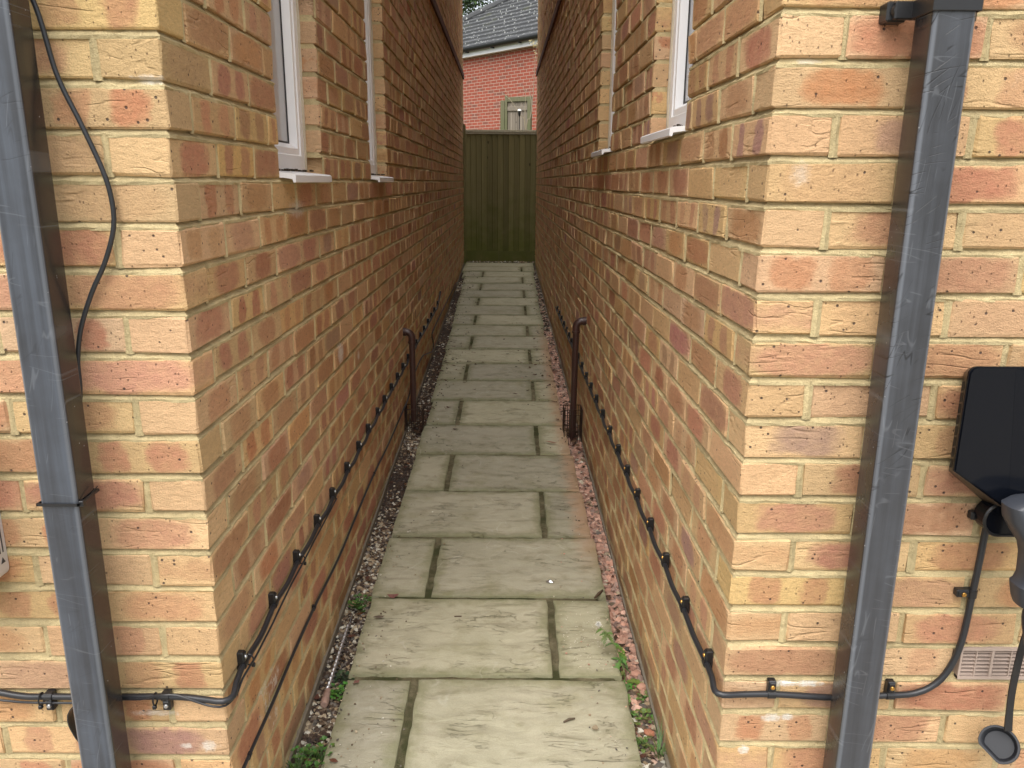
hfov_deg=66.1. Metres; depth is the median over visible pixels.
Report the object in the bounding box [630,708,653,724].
weed
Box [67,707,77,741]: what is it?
vent cover
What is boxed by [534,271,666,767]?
crushed brick gravel
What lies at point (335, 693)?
weed
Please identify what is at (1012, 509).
charging plug
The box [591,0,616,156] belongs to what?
window
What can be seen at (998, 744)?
dust cap
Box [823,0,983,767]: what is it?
downpipe
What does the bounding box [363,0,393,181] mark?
window
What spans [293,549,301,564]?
cable clip
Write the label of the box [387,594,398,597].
dead leaf
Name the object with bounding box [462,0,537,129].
house
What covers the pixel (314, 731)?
pebble gravel
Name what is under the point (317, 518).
cable clip
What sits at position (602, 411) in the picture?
cable clip
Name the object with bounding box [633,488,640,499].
cable clip
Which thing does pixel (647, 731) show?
brick fragment
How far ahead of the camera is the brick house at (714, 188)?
1.52 m
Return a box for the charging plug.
[1001,494,1023,641]
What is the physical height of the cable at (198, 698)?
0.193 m
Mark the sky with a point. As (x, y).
(488, 0)
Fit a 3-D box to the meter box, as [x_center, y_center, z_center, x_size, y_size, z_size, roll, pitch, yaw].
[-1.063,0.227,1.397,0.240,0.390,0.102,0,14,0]
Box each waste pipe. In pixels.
[403,328,416,420]
[569,317,586,440]
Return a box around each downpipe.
[0,0,131,767]
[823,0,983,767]
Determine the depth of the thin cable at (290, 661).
2.30 m
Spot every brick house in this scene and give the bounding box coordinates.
[0,0,464,767]
[534,0,1023,767]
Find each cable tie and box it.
[37,692,44,709]
[152,692,157,709]
[247,653,255,666]
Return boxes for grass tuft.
[639,716,667,760]
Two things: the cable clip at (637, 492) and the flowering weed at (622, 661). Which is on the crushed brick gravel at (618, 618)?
the flowering weed at (622, 661)
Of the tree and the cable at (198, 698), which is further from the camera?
the tree
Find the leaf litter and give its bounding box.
[304,276,653,767]
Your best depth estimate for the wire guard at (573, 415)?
4.25 m
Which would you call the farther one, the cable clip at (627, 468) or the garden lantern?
the garden lantern
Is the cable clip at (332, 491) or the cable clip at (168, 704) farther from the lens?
the cable clip at (332, 491)
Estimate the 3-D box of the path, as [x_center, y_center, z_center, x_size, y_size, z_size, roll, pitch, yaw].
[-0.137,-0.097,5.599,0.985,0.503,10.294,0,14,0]
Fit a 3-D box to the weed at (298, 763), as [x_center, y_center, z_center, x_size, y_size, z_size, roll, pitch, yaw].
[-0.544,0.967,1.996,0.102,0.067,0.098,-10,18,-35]
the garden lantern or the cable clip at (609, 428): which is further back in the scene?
the garden lantern
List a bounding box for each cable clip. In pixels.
[43,689,57,709]
[160,689,173,709]
[237,650,248,669]
[268,591,278,608]
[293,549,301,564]
[313,514,321,527]
[329,487,336,498]
[344,462,350,473]
[356,441,361,451]
[366,423,371,433]
[375,407,380,416]
[600,409,604,418]
[607,425,611,434]
[615,444,620,454]
[623,464,629,475]
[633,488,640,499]
[646,517,653,531]
[661,552,669,567]
[679,596,689,613]
[701,648,713,667]
[766,677,776,698]
[883,678,895,699]
[953,587,977,598]
[967,510,975,519]
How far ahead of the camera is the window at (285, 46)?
2.22 m
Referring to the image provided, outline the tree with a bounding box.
[462,0,495,15]
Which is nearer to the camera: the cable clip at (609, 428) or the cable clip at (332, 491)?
the cable clip at (332, 491)
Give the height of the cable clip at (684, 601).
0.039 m
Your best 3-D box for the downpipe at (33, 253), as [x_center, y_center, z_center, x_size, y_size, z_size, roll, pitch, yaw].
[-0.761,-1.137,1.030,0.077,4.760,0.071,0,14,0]
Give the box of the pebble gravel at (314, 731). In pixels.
[292,273,463,767]
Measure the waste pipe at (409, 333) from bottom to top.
0.520 m
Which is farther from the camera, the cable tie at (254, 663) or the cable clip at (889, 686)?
the cable tie at (254, 663)
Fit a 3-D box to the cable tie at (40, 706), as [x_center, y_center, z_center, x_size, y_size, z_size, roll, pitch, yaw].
[-0.917,0.616,1.536,0.007,0.032,0.023,0,14,0]
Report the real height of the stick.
0.036 m
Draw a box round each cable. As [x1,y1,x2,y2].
[0,291,440,704]
[0,498,336,707]
[30,0,116,400]
[242,282,456,767]
[555,306,988,700]
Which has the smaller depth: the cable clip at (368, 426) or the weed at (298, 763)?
the weed at (298, 763)
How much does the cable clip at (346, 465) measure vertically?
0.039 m
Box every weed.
[285,745,320,767]
[298,735,334,764]
[330,681,347,699]
[334,669,354,686]
[348,593,371,611]
[595,621,640,708]
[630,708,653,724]
[636,690,647,703]
[636,735,654,752]
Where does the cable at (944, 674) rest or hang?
attached to the brick house at (714, 188)
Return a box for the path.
[321,262,642,767]
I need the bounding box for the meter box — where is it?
[0,514,8,576]
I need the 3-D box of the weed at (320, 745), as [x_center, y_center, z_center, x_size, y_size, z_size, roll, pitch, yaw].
[-0.499,0.959,2.046,0.088,0.050,0.083,8,16,27]
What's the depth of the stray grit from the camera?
3.02 m
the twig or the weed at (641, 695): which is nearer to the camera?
the weed at (641, 695)
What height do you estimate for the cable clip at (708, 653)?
0.039 m
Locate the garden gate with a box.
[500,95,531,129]
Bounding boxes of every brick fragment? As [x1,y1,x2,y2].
[630,670,640,676]
[636,682,645,689]
[644,729,654,735]
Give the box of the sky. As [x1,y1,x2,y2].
[462,0,494,15]
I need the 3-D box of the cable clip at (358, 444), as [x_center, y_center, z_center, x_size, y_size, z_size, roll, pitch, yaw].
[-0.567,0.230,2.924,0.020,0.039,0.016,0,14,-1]
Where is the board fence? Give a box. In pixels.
[462,124,536,264]
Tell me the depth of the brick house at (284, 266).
1.59 m
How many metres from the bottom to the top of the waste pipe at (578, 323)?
0.694 m
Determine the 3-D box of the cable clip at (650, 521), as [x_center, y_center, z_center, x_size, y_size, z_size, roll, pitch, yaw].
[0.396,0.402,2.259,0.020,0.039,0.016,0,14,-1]
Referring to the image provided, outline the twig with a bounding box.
[594,589,602,598]
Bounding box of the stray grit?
[323,261,640,767]
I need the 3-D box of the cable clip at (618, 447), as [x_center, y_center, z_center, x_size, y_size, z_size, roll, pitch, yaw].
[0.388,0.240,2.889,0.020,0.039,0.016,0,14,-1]
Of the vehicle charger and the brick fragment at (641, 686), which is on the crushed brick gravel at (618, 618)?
the brick fragment at (641, 686)
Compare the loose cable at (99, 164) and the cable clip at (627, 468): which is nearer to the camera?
the loose cable at (99, 164)
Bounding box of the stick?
[320,614,352,707]
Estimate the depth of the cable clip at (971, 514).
1.44 m
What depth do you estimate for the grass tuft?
2.09 m
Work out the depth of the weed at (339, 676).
2.34 m
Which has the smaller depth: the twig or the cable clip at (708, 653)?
the cable clip at (708, 653)
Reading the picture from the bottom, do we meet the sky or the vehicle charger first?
the vehicle charger
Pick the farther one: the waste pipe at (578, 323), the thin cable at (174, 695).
the waste pipe at (578, 323)
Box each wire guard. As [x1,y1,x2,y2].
[404,404,423,434]
[562,405,582,445]
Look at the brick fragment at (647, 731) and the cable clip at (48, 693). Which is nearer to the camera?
the cable clip at (48, 693)
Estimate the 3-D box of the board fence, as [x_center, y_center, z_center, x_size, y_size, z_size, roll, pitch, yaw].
[-0.154,-2.466,10.321,0.973,1.795,0.080,0,14,0]
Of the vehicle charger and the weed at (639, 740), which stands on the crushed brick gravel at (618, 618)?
the weed at (639, 740)
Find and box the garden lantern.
[518,109,520,129]
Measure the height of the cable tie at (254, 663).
0.031 m
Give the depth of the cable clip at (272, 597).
1.84 m
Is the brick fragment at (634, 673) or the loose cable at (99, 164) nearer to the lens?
the loose cable at (99, 164)
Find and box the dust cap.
[978,634,1023,764]
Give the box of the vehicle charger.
[949,366,1023,536]
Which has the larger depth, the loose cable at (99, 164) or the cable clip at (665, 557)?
the cable clip at (665, 557)
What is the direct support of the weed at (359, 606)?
on the pebble gravel at (314, 731)
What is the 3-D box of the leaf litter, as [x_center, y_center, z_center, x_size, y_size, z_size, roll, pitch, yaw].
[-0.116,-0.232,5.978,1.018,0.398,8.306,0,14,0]
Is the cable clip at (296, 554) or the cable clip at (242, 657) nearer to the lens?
the cable clip at (242, 657)
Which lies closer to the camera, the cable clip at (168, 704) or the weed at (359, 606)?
the cable clip at (168, 704)
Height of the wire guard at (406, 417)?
0.209 m
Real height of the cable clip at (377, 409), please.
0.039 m
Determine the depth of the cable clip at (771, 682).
1.53 m
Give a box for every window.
[267,0,331,182]
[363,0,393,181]
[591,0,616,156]
[640,0,694,143]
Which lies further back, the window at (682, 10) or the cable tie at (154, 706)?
the window at (682, 10)

